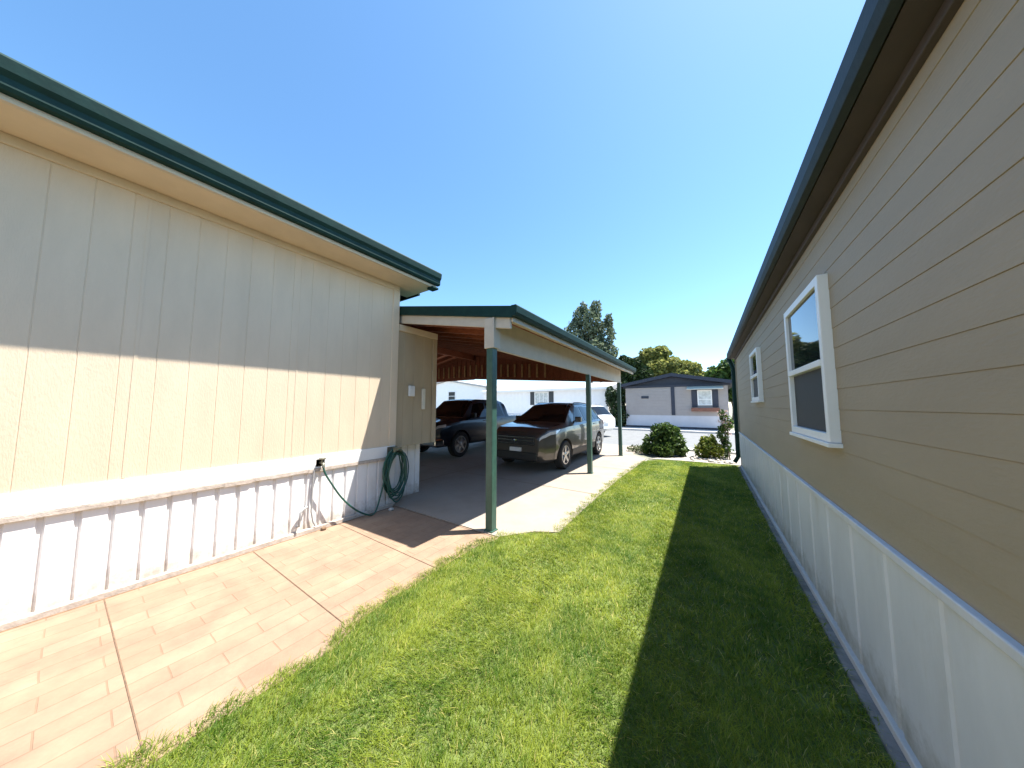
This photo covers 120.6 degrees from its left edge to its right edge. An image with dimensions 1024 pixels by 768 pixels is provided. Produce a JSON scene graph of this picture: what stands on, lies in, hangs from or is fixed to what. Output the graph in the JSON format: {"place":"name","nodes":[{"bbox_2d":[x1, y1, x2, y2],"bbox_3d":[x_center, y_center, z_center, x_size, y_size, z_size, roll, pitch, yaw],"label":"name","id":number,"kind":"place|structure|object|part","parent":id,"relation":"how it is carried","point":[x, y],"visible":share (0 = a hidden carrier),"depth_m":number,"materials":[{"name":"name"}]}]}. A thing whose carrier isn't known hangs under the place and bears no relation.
{"place":"outdoors","nodes":[
{"label":"outdoors","id":0,"kind":"place"},
{"bbox_2d":[0,506,497,767],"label":"walkway","id":1,"kind":"structure","parent":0,"point":[193,645],"depth_m":1.95,"materials":[{"name":"concrete"}]},
{"bbox_2d":[0,0,865,407],"label":"sky","id":2,"kind":"structure","parent":0,"point":[643,159],"materials":[{"name":"blue"}]},
{"bbox_2d":[97,459,906,767],"bbox_3d":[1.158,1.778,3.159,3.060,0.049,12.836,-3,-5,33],"label":"grass","id":3,"kind":"structure","parent":0,"point":[663,467],"depth_m":1.77,"materials":[{"name":"green plant"}]},
{"bbox_2d":[394,441,645,536],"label":"driveway","id":4,"kind":"structure","parent":0,"point":[456,496],"depth_m":5.58,"materials":[{"name":"concrete"}]},
{"bbox_2d":[420,399,521,456],"bbox_3d":[-1.351,1.481,11.001,2.174,1.798,5.730,-3,-5,33],"label":"pickup truck","id":5,"kind":"object","parent":4,"relation":"on","point":[460,425],"visible":0.58,"depth_m":9.44,"materials":[{"name":"black paint"}]},
{"bbox_3d":[-1.208,0.898,9.808,0.211,0.516,0.920,-3,-5,33],"label":"side window","id":6,"kind":"part","parent":5,"relation":"part of","materials":[{"name":"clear glass"}]},
{"bbox_3d":[-0.647,0.942,10.659,0.203,0.472,0.920,-3,-5,33],"label":"side window","id":7,"kind":"part","parent":5,"relation":"part of","materials":[{"name":"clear glass"}]},
{"bbox_2d":[399,304,635,532],"bbox_3d":[-2.311,0.241,9.431,10.535,4.049,7.310,-3,-5,33],"label":"carport","id":8,"kind":"object","parent":4,"relation":"on","point":[491,345],"visible":0.56,"depth_m":5.27,"materials":[{"name":"green paint"}]},
{"bbox_2d":[497,402,603,468],"bbox_3d":[1.336,1.385,8.867,2.063,1.663,4.680,-3,-5,33],"label":"parked car","id":9,"kind":"object","parent":4,"relation":"on","point":[555,432],"visible":0.92,"depth_m":7.37,"materials":[{"name":"grey paint"}]},
{"bbox_3d":[1.782,0.873,8.243,0.229,0.458,0.840,-3,-5,33],"label":"side window","id":10,"kind":"part","parent":9,"relation":"part of","materials":[{"name":"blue glass"}]},
{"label":"side window","id":11,"kind":"part","parent":9,"relation":"part of","materials":[{"name":"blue glass"}]},
{"bbox_2d":[549,408,733,534],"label":"ground","id":12,"kind":"structure","parent":0,"point":[643,455],"depth_m":9.56,"materials":[{"name":"grey concrete"}]},
{"bbox_2d":[0,506,393,632],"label":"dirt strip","id":13,"kind":"object","parent":12,"relation":"on","point":[166,579],"visible":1,"depth_m":2.58,"materials":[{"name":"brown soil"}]},
{"bbox_2d":[0,52,441,630],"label":"mobile home","id":14,"kind":"object","parent":12,"relation":"on","point":[204,360],"visible":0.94,"depth_m":2.69,"materials":[{"name":"beige"}]},
{"bbox_2d":[323,449,408,515],"bbox_3d":[-1.990,1.428,4.257,0.208,0.890,1.428,-2,-5,26],"label":"garden hose","id":15,"kind":"object","parent":14,"relation":"attached to","point":[387,464],"visible":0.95,"depth_m":4.46,"materials":[{"name":"green rubber"}]},
{"bbox_2d":[436,381,506,407],"bbox_3d":[-5.884,2.134,39.849,13.100,4.900,8.800,-3,-5,33],"label":"mobile home","id":16,"kind":"object","parent":12,"relation":"on","point":[450,390],"visible":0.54,"depth_m":35.71,"materials":[{"name":"white"}]},
{"bbox_2d":[448,391,455,399],"bbox_3d":[-7.426,1.513,36.067,1.250,1.200,0.070,-3,-5,33],"label":"window","id":17,"kind":"structure","parent":16,"relation":"in","point":[451,394],"depth_m":36.06,"materials":[{"name":"white glass"}]},
{"bbox_2d":[479,382,616,413],"bbox_3d":[4.032,1.937,29.637,13.500,3.730,6.840,-3,-5,33],"label":"mobile home","id":18,"kind":"object","parent":12,"relation":"on","point":[518,399],"visible":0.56,"depth_m":26.93,"materials":[{"name":"white"}]},
{"bbox_2d":[534,392,548,403],"bbox_3d":[2.721,1.308,26.929,1.450,1.110,0.070,-3,-5,33],"label":"window","id":19,"kind":"structure","parent":18,"relation":"in","point":[539,397],"depth_m":26.94,"materials":[{"name":"white glass"}]},
{"bbox_2d":[564,300,618,382],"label":"tree","id":20,"kind":"object","parent":12,"relation":"on","point":[587,329],"visible":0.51,"depth_m":40.34,"materials":[{"name":"green plant"}]},
{"bbox_2d":[605,381,628,426],"bbox_3d":[8.283,1.575,22.754,2.067,3.652,2.096,-3,-5,33],"label":"tree","id":21,"kind":"object","parent":12,"relation":"on","point":[611,397],"visible":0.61,"depth_m":22.45,"materials":[{"name":"green plant"}]},
{"bbox_2d":[627,444,643,452],"bbox_3d":[4.395,2.175,9.874,1.040,0.351,0.625,-3,-5,33],"label":"shrub","id":22,"kind":"object","parent":12,"relation":"on","point":[635,448],"visible":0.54,"depth_m":9.96,"materials":[{"name":"green plant"}]},
{"bbox_2d":[618,355,653,382],"bbox_3d":[16.362,0.132,39.737,5.248,8.949,4.364,0,-4,3],"label":"tree","id":23,"kind":"object","parent":12,"relation":"on","point":[642,372],"visible":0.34,"depth_m":38.72,"materials":[{"name":"green plant"}]},
{"bbox_2d":[638,345,673,376],"bbox_3d":[20.140,-0.418,40.648,7.094,10.189,4.882,-3,-5,33],"label":"tree","id":24,"kind":"object","parent":12,"relation":"on","point":[655,359],"visible":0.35,"depth_m":40.00,"materials":[{"name":"green plant"}]},
{"bbox_2d":[613,428,735,454],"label":"kerb","id":25,"kind":"structure","parent":12,"relation":"on","point":[706,432],"depth_m":17.19,"materials":[{"name":"concrete"}]},
{"bbox_2d":[621,373,731,430],"bbox_3d":[14.158,1.511,24.795,7.190,3.840,11.750,-3,-5,33],"label":"mobile home","id":26,"kind":"object","parent":12,"relation":"on","point":[682,401],"visible":0.93,"depth_m":20.18,"materials":[{"name":"grey"}]},
{"bbox_2d":[697,390,711,404],"bbox_3d":[12.751,0.911,19.327,0.800,1.000,0.070,-3,-5,33],"label":"window","id":27,"kind":"structure","parent":26,"relation":"in","point":[704,397],"depth_m":19.32,"materials":[{"name":"white glass"}]},
{"bbox_2d":[666,356,705,376],"bbox_3d":[22.697,0.332,37.784,5.238,8.252,3.362,-3,-5,33],"label":"tree","id":28,"kind":"object","parent":12,"relation":"on","point":[683,366],"visible":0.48,"depth_m":37.56,"materials":[{"name":"green plant"}]},
{"bbox_2d":[648,451,740,465],"bbox_3d":[6.988,2.226,8.131,5.500,0.104,2.280,-3,-5,33],"label":"gravel bed","id":29,"kind":"object","parent":12,"relation":"on","point":[690,454],"visible":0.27,"depth_m":8.54,"materials":[{"name":"grey gravel"}]},
{"bbox_2d":[640,422,689,456],"bbox_3d":[4.834,1.778,9.345,1.078,1.173,1.223,2,-5,-20],"label":"shrub","id":30,"kind":"object","parent":29,"relation":"on","point":[665,439],"visible":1,"depth_m":9.09,"materials":[{"name":"green plant"}]},
{"bbox_2d":[693,434,724,458],"bbox_3d":[5.839,1.868,8.682,0.836,0.755,0.621,-3,-5,33],"label":"shrub","id":31,"kind":"object","parent":29,"relation":"on","point":[707,447],"visible":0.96,"depth_m":8.59,"materials":[{"name":"green plant"}]},
{"bbox_2d":[715,409,733,459],"bbox_3d":[6.310,1.484,8.642,0.490,1.509,0.407,-3,-5,33],"label":"shrub","id":32,"kind":"object","parent":29,"relation":"on","point":[725,426],"visible":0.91,"depth_m":8.60,"materials":[{"name":"green plant"}]},
{"bbox_2d":[704,358,734,419],"bbox_3d":[21.986,0.293,28.669,5.381,6.944,3.648,-3,-5,33],"label":"tree","id":33,"kind":"object","parent":12,"relation":"on","point":[722,370],"visible":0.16,"depth_m":28.79,"materials":[{"name":"green plant"}]},
{"bbox_2d":[738,466,910,767],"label":"mow strip","id":34,"kind":"object","parent":12,"relation":"on","point":[896,753],"visible":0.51,"depth_m":1.72,"materials":[{"name":"concrete"}]},
{"bbox_2d":[726,0,1023,767],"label":"mobile home","id":35,"kind":"object","parent":12,"relation":"on","point":[875,352],"visible":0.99,"depth_m":1.15,"materials":[{"name":"beige"}]},
{"bbox_2d":[749,347,763,402],"bbox_3d":[3.832,-0.114,4.597,0.069,0.810,0.860,-3,-5,33],"label":"window","id":36,"kind":"structure","parent":35,"relation":"in","point":[757,394],"depth_m":4.46,"materials":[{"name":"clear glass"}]},
{"bbox_2d":[783,273,842,447],"bbox_3d":[2.309,-0.130,2.295,0.069,1.130,1.030,-3,-5,33],"label":"window","id":37,"kind":"structure","parent":35,"relation":"in","point":[813,391],"depth_m":2.13,"materials":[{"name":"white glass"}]},
{"bbox_2d":[602,430,735,450],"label":"road","id":38,"kind":"structure","parent":0,"point":[631,437],"depth_m":14.71,"materials":[{"name":"grey asphalt"}]},
{"bbox_2d":[591,405,614,432],"bbox_3d":[3.396,1.994,16.630,2.056,1.668,4.730,3,-5,-36],"label":"parked car","id":39,"kind":"object","parent":38,"relation":"on","point":[605,416],"visible":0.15,"depth_m":14.98,"materials":[{"name":"white paint"}]},
{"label":"rear window","id":40,"kind":"part","parent":39,"relation":"part of","materials":[{"name":"black glass"}]},
{"bbox_2d":[615,426,733,431],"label":"verge","id":41,"kind":"structure","parent":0,"point":[681,429],"depth_m":19.39,"materials":[{"name":"concrete"}]}
]}

